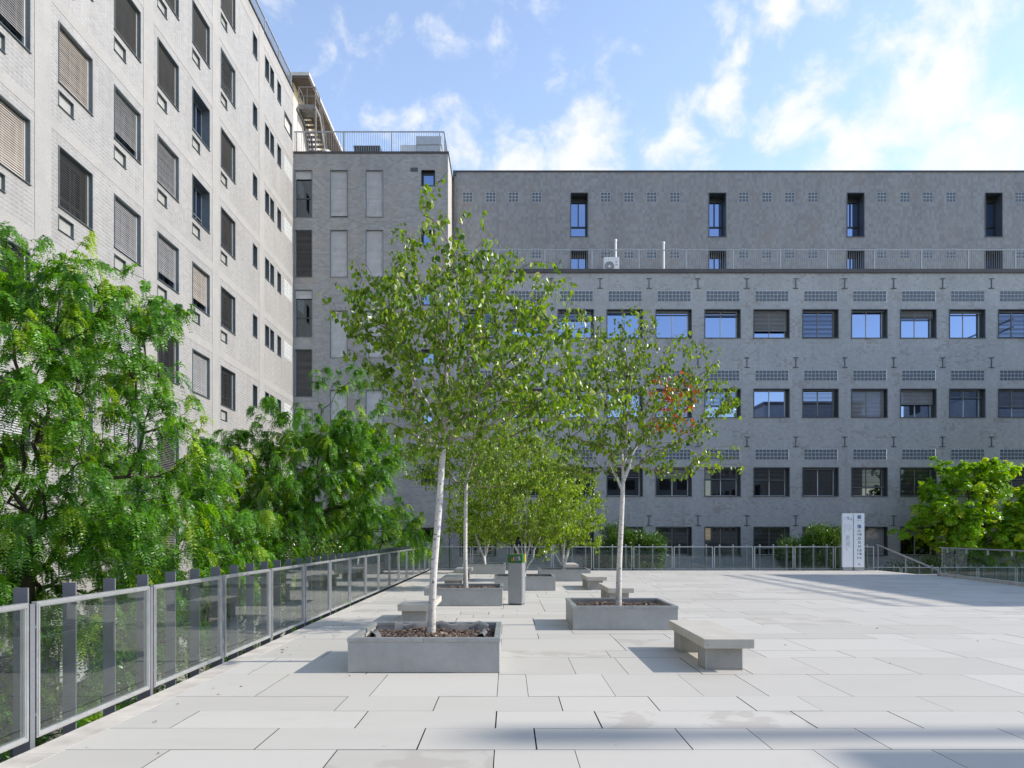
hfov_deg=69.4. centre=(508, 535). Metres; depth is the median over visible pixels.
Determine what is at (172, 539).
window
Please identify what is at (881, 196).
glass block window
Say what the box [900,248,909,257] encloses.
glass block window
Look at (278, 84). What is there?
slot window
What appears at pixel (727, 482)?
window
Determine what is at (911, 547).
window
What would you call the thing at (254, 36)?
slot window
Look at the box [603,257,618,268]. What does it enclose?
air conditioner
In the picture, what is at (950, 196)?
glass block window
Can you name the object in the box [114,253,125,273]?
small window
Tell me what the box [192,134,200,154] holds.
small window
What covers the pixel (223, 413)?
small window
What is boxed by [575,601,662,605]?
bark mulch
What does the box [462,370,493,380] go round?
glass block window
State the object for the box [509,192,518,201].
glass block window
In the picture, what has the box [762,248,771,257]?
glass block window
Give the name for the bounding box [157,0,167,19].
small window
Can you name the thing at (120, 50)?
small window
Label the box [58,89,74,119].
small window
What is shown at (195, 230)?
small window
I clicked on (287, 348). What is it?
glass block window
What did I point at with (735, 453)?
glass block window
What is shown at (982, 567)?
glass railing
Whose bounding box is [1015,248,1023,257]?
glass block window
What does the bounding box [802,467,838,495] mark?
window
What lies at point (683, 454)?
glass block window
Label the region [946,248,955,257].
glass block window
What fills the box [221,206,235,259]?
window
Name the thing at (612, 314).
window
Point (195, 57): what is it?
small window
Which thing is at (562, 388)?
window
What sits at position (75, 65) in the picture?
window
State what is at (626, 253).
glass block window
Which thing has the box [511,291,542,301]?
glass block window
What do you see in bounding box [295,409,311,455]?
window
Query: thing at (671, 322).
window
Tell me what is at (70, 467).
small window
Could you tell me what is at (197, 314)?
small window
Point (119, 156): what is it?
small window
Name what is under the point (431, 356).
window
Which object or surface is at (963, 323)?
window
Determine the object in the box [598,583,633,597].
bench
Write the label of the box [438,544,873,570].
glass railing
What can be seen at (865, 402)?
window
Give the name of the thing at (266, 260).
slot window
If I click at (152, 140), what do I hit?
tiled building
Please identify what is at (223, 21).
small window
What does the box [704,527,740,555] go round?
window
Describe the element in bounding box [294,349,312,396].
window
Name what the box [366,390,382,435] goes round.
window
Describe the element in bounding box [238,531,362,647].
shrub
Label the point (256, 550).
locust tree
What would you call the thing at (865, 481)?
window
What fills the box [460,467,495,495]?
window
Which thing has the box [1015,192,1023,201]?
glass block window
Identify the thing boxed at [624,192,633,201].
glass block window
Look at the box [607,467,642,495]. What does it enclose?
window
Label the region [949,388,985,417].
window
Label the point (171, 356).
window
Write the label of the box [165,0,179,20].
window
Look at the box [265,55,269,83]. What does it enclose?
slot window
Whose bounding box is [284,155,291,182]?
glass block window
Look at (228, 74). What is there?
window
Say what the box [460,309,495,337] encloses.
window
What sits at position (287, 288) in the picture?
glass block window
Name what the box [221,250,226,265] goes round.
small window
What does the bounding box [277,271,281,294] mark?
slot window
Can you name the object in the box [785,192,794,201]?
glass block window
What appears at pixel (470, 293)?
glass block window
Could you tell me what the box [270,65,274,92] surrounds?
slot window
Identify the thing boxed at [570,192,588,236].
tall window
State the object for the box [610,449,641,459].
glass block window
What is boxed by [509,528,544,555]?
window
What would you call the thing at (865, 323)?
window
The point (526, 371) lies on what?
glass block window
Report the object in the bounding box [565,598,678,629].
planter
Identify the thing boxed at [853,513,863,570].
sign pillar
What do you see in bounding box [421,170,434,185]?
window
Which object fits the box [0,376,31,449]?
window
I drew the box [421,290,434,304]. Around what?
window
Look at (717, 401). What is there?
window
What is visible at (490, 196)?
glass block window
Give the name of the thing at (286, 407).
glass block window
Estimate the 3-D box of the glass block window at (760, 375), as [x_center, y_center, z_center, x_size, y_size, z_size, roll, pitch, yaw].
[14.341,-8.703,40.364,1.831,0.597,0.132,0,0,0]
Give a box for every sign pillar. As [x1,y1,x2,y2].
[842,513,852,570]
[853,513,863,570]
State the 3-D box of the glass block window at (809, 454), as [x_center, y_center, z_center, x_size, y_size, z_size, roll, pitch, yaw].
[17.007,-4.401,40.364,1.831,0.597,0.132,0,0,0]
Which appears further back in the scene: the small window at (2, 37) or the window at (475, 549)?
the window at (475, 549)
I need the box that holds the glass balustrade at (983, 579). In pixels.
[938,547,1023,585]
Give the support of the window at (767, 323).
in the tiled building at (820, 317)
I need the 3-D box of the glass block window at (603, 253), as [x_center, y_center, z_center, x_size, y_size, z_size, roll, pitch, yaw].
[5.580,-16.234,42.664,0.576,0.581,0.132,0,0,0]
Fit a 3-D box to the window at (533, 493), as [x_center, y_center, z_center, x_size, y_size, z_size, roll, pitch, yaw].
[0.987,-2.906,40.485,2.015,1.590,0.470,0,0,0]
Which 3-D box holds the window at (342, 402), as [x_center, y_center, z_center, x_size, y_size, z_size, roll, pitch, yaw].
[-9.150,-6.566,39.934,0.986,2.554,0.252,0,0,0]
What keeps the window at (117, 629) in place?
in the tiled building at (152, 140)
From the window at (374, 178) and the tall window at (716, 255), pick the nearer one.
the window at (374, 178)
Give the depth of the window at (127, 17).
22.83 m
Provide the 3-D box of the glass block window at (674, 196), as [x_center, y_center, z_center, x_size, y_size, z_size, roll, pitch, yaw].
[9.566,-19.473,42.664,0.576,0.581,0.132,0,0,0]
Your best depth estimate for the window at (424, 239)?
40.04 m
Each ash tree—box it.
[887,456,1023,575]
[990,485,1023,560]
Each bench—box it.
[398,596,441,621]
[442,573,462,582]
[453,567,472,577]
[565,563,578,567]
[580,573,606,589]
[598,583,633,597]
[668,620,754,669]
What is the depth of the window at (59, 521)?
19.67 m
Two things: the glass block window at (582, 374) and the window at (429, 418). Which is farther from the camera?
the glass block window at (582, 374)
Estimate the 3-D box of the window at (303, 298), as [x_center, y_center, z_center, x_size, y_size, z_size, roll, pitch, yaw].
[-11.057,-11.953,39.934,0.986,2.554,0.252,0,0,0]
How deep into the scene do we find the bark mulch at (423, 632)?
9.80 m
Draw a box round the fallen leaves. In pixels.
[156,577,785,753]
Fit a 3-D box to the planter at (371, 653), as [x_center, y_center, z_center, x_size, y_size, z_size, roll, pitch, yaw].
[-1.020,1.417,9.690,1.836,0.458,1.676,0,0,0]
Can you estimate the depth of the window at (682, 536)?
40.66 m
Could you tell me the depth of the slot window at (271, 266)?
36.48 m
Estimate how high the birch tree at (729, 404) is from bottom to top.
5.589 m
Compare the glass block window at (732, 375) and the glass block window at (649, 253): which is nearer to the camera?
the glass block window at (732, 375)
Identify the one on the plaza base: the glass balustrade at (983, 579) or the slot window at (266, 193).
the glass balustrade at (983, 579)
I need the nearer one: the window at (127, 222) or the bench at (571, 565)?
the window at (127, 222)
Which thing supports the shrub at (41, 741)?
on the ground
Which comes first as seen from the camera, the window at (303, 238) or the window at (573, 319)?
the window at (303, 238)
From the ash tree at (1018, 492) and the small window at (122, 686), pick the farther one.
the ash tree at (1018, 492)
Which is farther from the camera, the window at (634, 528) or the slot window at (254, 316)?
the window at (634, 528)
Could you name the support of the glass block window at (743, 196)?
in the tiled building at (820, 317)
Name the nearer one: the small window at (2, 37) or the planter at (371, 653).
the planter at (371, 653)
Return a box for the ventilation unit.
[400,136,443,150]
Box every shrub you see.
[0,613,259,752]
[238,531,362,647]
[579,519,671,570]
[771,519,841,570]
[883,550,975,575]
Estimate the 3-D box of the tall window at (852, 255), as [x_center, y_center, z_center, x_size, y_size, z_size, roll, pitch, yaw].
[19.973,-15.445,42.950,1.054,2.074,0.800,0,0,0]
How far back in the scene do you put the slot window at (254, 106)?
34.05 m
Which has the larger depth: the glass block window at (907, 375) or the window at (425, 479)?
the glass block window at (907, 375)
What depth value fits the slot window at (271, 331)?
36.48 m
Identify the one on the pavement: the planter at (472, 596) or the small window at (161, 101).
the planter at (472, 596)
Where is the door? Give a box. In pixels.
[522,564,524,601]
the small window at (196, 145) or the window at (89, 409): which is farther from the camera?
the small window at (196, 145)
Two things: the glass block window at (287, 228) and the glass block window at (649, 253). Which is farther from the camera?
the glass block window at (649, 253)
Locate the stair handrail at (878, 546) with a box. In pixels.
[876,544,939,575]
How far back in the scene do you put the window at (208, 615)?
28.62 m
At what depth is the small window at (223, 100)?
30.24 m
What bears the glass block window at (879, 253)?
in the tiled building at (820, 317)
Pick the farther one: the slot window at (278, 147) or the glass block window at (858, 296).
the glass block window at (858, 296)
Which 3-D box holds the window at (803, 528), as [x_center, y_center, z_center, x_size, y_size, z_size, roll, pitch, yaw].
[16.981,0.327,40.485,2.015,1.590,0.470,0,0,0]
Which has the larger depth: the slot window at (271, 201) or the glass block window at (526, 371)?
the glass block window at (526, 371)
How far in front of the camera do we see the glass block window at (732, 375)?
40.31 m
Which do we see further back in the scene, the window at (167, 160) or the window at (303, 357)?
the window at (303, 357)
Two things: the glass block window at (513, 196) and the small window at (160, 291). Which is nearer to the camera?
the small window at (160, 291)
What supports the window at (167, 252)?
in the tiled building at (152, 140)
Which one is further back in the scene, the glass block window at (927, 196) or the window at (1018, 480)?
the glass block window at (927, 196)
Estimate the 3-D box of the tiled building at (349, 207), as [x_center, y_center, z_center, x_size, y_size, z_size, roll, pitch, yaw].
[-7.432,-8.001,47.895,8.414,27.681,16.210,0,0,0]
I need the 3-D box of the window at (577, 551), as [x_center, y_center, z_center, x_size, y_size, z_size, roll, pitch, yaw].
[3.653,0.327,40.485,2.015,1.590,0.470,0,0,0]
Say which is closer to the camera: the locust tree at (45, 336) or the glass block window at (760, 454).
the locust tree at (45, 336)
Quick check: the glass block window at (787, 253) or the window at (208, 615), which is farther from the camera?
the glass block window at (787, 253)
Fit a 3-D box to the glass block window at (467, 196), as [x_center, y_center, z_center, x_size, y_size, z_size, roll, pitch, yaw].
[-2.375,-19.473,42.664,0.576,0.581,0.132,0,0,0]
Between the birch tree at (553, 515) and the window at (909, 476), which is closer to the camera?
the birch tree at (553, 515)
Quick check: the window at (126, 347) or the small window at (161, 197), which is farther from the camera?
the small window at (161, 197)
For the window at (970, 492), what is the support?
in the tiled building at (820, 317)
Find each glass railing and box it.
[0,544,429,756]
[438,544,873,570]
[864,565,1023,581]
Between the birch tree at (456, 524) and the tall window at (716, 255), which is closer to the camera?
the birch tree at (456, 524)
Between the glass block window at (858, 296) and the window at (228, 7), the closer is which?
the window at (228, 7)
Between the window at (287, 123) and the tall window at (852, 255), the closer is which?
the window at (287, 123)
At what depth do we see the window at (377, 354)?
39.92 m
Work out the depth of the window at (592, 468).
40.66 m
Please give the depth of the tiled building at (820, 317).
40.31 m
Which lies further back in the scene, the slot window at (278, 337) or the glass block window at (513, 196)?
the glass block window at (513, 196)
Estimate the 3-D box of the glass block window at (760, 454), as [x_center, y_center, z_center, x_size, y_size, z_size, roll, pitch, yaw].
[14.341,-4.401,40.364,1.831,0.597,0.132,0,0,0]
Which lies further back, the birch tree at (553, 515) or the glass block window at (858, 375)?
the glass block window at (858, 375)
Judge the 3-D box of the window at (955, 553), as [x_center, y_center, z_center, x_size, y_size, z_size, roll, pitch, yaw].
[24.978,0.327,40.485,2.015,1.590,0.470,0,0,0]
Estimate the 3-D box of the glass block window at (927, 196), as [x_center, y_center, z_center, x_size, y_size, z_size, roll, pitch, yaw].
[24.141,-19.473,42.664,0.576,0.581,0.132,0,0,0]
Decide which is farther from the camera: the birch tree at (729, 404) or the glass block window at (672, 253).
the glass block window at (672, 253)
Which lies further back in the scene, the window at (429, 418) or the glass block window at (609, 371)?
the glass block window at (609, 371)
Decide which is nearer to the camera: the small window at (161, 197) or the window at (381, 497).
the small window at (161, 197)
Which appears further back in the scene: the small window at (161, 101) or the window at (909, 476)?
the window at (909, 476)
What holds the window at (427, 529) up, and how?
in the tiled building at (349, 207)
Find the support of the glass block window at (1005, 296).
in the tiled building at (820, 317)
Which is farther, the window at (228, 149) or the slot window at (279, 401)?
the slot window at (279, 401)
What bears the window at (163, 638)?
in the tiled building at (152, 140)
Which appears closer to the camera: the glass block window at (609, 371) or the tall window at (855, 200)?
the glass block window at (609, 371)
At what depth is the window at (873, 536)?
40.45 m
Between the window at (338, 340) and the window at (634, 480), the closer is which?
the window at (338, 340)
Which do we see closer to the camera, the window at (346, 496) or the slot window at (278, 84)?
the slot window at (278, 84)
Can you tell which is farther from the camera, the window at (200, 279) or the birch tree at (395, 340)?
the window at (200, 279)
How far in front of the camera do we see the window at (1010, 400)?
40.66 m
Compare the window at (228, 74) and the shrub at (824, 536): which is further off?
the shrub at (824, 536)
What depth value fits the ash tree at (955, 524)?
37.29 m
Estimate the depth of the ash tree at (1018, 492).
37.64 m
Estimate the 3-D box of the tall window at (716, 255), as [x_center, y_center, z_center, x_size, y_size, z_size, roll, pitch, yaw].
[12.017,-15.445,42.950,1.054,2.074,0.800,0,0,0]
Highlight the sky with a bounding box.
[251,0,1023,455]
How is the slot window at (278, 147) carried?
in the tiled building at (152, 140)
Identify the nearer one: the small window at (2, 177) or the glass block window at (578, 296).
the small window at (2, 177)
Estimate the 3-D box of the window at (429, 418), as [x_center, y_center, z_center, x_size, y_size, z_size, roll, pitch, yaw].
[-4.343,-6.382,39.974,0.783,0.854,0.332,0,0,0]
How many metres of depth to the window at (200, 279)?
28.28 m
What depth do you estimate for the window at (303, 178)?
40.01 m
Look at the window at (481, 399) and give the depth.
40.46 m
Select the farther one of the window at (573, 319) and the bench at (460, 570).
the window at (573, 319)
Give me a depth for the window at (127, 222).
22.80 m
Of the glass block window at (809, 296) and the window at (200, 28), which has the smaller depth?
the window at (200, 28)
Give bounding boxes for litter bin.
[507,554,525,604]
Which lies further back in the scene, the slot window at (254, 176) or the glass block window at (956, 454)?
the glass block window at (956, 454)
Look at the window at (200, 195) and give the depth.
28.46 m
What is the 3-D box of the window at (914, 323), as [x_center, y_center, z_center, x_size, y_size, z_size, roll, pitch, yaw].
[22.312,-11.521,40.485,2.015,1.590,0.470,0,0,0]
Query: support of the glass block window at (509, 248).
in the tiled building at (820, 317)
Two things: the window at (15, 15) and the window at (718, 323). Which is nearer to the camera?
the window at (15, 15)
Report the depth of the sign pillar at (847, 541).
34.29 m
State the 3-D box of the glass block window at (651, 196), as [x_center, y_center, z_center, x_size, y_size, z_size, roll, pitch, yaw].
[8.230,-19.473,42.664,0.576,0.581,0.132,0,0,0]
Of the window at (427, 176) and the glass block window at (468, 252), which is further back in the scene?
the glass block window at (468, 252)
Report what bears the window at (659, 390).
in the tiled building at (820, 317)
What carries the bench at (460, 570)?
on the pavement
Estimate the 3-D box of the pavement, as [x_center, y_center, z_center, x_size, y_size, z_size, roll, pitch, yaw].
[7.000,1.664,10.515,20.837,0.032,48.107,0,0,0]
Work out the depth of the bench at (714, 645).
9.13 m
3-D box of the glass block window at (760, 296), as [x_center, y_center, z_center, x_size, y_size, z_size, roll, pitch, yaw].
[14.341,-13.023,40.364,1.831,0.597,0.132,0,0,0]
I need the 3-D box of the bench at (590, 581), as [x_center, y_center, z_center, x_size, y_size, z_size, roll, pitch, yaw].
[2.645,1.450,23.200,0.610,0.400,2.000,0,0,0]
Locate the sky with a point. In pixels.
(509, 84)
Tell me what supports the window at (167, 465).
in the tiled building at (152, 140)
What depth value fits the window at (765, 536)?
40.66 m
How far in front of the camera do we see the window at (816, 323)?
40.66 m
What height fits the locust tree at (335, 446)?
11.255 m
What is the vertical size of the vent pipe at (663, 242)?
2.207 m
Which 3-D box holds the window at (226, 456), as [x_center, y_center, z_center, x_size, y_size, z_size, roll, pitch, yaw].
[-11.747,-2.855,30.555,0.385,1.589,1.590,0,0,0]
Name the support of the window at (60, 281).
in the tiled building at (152, 140)
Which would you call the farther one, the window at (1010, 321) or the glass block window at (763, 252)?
the glass block window at (763, 252)
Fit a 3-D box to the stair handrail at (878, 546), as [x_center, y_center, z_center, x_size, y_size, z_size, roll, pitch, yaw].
[17.440,2.075,32.500,0.070,3.315,5.013,0,0,0]
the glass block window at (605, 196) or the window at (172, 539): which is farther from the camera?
the glass block window at (605, 196)
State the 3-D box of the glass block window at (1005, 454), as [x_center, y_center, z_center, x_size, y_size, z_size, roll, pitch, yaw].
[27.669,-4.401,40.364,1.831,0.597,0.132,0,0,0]
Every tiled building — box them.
[0,0,342,762]
[293,131,452,630]
[449,170,1023,581]
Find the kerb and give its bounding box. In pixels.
[0,571,429,767]
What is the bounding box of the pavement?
[28,570,1023,767]
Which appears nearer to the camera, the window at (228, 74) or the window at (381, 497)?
the window at (228, 74)
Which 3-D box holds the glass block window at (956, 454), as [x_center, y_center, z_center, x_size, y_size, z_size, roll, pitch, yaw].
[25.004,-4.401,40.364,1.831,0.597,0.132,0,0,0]
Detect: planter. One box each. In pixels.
[347,621,501,672]
[424,583,502,605]
[462,563,505,573]
[494,574,555,590]
[538,568,590,580]
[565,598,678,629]
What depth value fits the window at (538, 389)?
40.35 m
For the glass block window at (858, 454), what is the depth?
40.30 m
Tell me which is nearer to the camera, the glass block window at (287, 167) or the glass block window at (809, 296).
the glass block window at (287, 167)
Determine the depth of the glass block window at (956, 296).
40.30 m
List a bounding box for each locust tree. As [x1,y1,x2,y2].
[0,221,278,745]
[0,569,135,760]
[58,452,347,678]
[203,364,444,615]
[295,497,431,603]
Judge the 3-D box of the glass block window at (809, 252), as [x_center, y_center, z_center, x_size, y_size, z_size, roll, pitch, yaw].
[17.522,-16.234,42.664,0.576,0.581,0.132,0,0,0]
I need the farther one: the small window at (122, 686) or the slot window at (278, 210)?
the slot window at (278, 210)
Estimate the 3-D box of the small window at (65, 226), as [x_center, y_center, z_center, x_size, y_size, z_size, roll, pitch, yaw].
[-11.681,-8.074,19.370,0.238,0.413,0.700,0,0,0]
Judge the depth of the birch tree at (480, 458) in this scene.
17.90 m
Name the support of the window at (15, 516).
in the tiled building at (152, 140)
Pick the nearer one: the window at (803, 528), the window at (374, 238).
the window at (374, 238)
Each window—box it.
[0,0,31,53]
[0,31,6,54]
[0,94,31,185]
[0,172,6,193]
[0,236,30,298]
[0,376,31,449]
[0,516,26,583]
[0,653,12,724]
[58,21,93,116]
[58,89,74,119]
[58,145,93,230]
[58,214,74,239]
[58,281,92,345]
[58,401,92,455]
[58,462,73,479]
[58,521,92,578]
[58,641,92,700]
[58,709,62,719]
[114,0,141,62]
[114,35,126,63]
[114,84,141,164]
[114,144,126,169]
[114,193,141,266]
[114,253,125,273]
[114,307,140,366]
[114,411,140,466]
[116,624,136,681]
[116,686,125,696]
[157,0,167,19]
[157,37,179,111]
[157,90,167,114]
[157,134,179,202]
[157,187,167,208]
[157,231,178,293]
[157,284,166,302]
[157,330,178,383]
[157,426,178,472]
[157,524,178,569]
[157,620,178,663]
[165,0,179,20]
[192,0,209,68]
[192,47,200,69]
[192,86,210,151]
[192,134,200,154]
[192,174,209,233]
[192,222,200,240]
[192,261,210,316]
[192,311,200,325]
[192,348,209,398]
[192,437,209,480]
[200,607,209,650]
[221,0,235,33]
[221,12,227,32]
[221,47,235,108]
[221,92,227,110]
[221,127,235,184]
[221,171,227,188]
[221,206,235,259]
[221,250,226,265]
[221,286,235,335]
[221,330,226,343]
[221,365,235,410]
[221,409,227,421]
[221,445,235,485]
[226,605,229,639]
[253,31,257,60]
[253,102,257,130]
[253,173,257,199]
[253,243,257,269]
[253,314,257,338]
[253,384,256,407]
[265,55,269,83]
[265,122,269,149]
[265,190,269,215]
[265,257,269,281]
[265,324,269,347]
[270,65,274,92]
[270,131,274,157]
[270,197,273,221]
[270,263,273,286]
[270,328,274,351]
[277,79,281,105]
[277,143,281,168]
[277,207,281,231]
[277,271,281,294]
[277,335,281,357]
[277,398,280,414]
[284,110,292,139]
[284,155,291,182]
[284,217,291,242]
[284,279,291,302]
[284,341,291,362]
[284,403,291,422]
[294,290,312,336]
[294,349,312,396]
[295,170,311,216]
[295,230,311,276]
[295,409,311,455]
[295,468,311,500]
[330,170,347,216]
[330,230,347,276]
[330,310,347,357]
[330,390,347,427]
[330,469,347,515]
[365,310,382,357]
[366,170,382,216]
[366,230,382,276]
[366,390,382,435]
[366,469,382,513]
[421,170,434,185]
[421,230,434,245]
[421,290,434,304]
[421,349,434,364]
[421,410,431,424]
[421,469,433,483]
[421,527,433,541]
[459,527,495,555]
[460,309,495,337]
[460,389,495,417]
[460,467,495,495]
[462,291,494,301]
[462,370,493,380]
[463,192,472,201]
[463,248,472,257]
[486,192,495,201]
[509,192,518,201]
[509,248,518,257]
[509,309,544,336]
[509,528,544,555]
[510,388,544,417]
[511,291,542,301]
[511,370,543,380]
[513,467,541,495]
[532,192,541,201]
[532,248,541,257]
[557,527,593,555]
[558,309,593,337]
[558,388,592,417]
[558,467,593,495]
[560,291,592,301]
[560,370,589,380]
[560,449,592,459]
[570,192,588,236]
[571,251,587,268]
[601,192,610,201]
[601,248,610,257]
[606,388,642,417]
[607,309,642,337]
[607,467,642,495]
[607,527,642,550]
[608,291,641,301]
[608,370,641,380]
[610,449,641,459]
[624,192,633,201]
[624,248,633,257]
[647,192,656,201]
[647,248,656,257]
[656,309,691,337]
[656,388,691,417]
[656,467,691,495]
[656,527,691,555]
[657,291,690,301]
[657,370,690,380]
[657,449,690,459]
[670,192,679,201]
[670,248,679,257]
[704,309,740,337]
[704,388,740,417]
[704,467,740,495]
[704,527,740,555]
[706,291,739,301]
[706,370,739,380]
[706,449,739,459]
[708,192,726,236]
[710,251,725,268]
[739,192,748,201]
[739,248,748,257]
[753,309,789,337]
[753,388,789,417]
[753,467,789,495]
[753,527,789,555]
[755,291,788,301]
[755,370,788,380]
[755,449,788,459]
[762,192,771,201]
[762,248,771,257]
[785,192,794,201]
[785,248,794,257]
[802,309,838,337]
[802,388,838,417]
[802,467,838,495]
[802,527,838,549]
[804,291,837,301]
[804,370,837,380]
[804,449,837,459]
[808,192,817,201]
[808,248,817,257]
[847,192,864,236]
[848,251,864,268]
[851,309,887,337]
[851,388,887,417]
[851,467,887,495]
[853,291,886,301]
[853,370,886,380]
[853,449,886,459]
[864,527,887,555]
[877,192,886,201]
[877,248,886,257]
[900,192,909,201]
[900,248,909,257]
[900,309,936,337]
[900,388,936,417]
[900,467,936,495]
[900,527,936,555]
[902,291,934,301]
[902,370,934,380]
[902,449,934,459]
[923,192,932,201]
[923,248,932,257]
[946,192,955,201]
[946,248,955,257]
[949,309,985,337]
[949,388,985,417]
[949,472,984,495]
[949,532,985,555]
[951,291,983,301]
[951,370,983,380]
[951,449,983,459]
[985,192,1002,236]
[986,251,1002,268]
[998,309,1023,337]
[998,388,1023,417]
[1000,291,1023,301]
[1000,370,1023,380]
[1000,449,1023,459]
[1000,467,1023,495]
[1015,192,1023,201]
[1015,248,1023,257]
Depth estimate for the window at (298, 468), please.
39.94 m
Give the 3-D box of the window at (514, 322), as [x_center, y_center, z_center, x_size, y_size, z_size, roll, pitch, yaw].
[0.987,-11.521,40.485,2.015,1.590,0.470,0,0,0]
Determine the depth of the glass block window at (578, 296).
40.30 m
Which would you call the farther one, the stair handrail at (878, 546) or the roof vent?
the roof vent
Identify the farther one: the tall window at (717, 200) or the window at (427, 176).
the tall window at (717, 200)
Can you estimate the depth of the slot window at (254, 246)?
34.05 m
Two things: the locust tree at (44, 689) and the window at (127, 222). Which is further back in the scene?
the window at (127, 222)
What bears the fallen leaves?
on the pavement
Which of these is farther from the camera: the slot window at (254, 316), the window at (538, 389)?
the window at (538, 389)
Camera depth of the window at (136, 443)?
22.69 m
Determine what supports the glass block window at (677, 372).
in the tiled building at (820, 317)
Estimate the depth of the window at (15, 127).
17.61 m
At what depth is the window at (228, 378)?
31.21 m
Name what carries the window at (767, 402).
in the tiled building at (820, 317)
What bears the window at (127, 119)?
in the tiled building at (152, 140)
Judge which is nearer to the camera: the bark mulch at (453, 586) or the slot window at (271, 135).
the bark mulch at (453, 586)
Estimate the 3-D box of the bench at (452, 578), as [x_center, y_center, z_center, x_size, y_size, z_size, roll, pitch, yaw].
[-1.695,1.450,23.200,0.610,0.400,2.000,0,0,0]
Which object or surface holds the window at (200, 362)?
in the tiled building at (152, 140)
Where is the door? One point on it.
(523, 565)
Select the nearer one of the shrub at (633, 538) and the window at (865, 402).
the shrub at (633, 538)
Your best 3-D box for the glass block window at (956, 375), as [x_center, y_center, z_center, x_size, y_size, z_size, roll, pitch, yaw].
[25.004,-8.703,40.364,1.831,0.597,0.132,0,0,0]
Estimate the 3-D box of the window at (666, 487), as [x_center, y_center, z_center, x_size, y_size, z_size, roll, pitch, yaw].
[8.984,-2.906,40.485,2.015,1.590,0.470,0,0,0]
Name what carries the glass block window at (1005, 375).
in the tiled building at (820, 317)
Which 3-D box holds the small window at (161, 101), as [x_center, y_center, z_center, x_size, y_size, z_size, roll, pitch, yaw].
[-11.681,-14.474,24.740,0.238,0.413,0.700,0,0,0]
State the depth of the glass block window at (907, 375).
40.30 m
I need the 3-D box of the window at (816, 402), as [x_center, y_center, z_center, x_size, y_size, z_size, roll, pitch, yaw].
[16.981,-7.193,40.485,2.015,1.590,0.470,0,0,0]
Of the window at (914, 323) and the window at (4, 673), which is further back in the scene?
the window at (914, 323)
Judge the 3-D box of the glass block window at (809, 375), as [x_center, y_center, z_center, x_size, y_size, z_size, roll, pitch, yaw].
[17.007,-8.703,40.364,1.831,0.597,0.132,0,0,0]
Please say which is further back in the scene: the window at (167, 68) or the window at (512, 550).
the window at (512, 550)
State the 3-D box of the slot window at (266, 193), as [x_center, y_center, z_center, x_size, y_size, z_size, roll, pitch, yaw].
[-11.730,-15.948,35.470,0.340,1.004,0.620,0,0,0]
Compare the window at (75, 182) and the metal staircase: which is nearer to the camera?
the window at (75, 182)
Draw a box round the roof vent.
[353,145,381,150]
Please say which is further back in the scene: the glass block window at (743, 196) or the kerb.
the glass block window at (743, 196)
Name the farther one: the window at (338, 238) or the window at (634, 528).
the window at (634, 528)
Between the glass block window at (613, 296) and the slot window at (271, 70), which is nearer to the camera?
the slot window at (271, 70)
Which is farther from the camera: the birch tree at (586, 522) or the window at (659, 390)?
the window at (659, 390)
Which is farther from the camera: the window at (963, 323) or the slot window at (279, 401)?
the window at (963, 323)
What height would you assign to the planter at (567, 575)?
0.416 m
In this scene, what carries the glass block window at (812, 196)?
in the tiled building at (820, 317)
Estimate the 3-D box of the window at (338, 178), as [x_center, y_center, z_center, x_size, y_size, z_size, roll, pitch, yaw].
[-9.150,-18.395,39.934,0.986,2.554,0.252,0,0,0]
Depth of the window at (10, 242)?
17.67 m
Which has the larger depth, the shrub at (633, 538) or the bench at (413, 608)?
the shrub at (633, 538)
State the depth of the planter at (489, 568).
31.30 m
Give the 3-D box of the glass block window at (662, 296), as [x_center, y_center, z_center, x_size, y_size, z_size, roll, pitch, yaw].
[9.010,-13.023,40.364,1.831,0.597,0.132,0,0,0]
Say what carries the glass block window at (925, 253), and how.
in the tiled building at (820, 317)
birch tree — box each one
[318,171,633,633]
[391,372,545,587]
[443,478,525,563]
[459,432,590,575]
[518,306,744,605]
[519,463,607,569]
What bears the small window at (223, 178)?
in the tiled building at (152, 140)
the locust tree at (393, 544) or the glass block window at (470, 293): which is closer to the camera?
the locust tree at (393, 544)
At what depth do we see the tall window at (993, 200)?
43.07 m
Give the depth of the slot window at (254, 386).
34.05 m
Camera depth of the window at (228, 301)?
31.07 m
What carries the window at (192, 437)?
in the tiled building at (152, 140)
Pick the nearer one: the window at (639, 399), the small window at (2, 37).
the small window at (2, 37)
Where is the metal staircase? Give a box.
[298,86,326,150]
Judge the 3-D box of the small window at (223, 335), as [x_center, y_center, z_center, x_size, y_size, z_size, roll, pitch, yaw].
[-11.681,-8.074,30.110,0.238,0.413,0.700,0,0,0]
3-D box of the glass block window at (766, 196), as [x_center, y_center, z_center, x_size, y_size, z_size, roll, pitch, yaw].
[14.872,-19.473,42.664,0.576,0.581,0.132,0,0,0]
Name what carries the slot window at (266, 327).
in the tiled building at (152, 140)
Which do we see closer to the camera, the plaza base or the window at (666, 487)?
the plaza base
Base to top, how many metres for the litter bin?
1.200 m
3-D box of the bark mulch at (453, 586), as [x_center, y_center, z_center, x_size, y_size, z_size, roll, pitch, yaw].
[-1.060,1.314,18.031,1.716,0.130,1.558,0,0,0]
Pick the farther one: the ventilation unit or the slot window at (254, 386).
the ventilation unit
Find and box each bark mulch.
[367,627,494,636]
[437,585,498,587]
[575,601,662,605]
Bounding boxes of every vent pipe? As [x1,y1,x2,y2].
[614,239,616,256]
[662,241,664,268]
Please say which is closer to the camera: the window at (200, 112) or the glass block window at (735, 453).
the window at (200, 112)
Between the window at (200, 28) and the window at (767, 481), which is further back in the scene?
the window at (767, 481)
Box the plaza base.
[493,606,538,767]
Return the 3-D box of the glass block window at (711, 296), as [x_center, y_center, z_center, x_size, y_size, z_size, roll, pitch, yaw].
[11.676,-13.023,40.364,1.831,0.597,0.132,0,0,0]

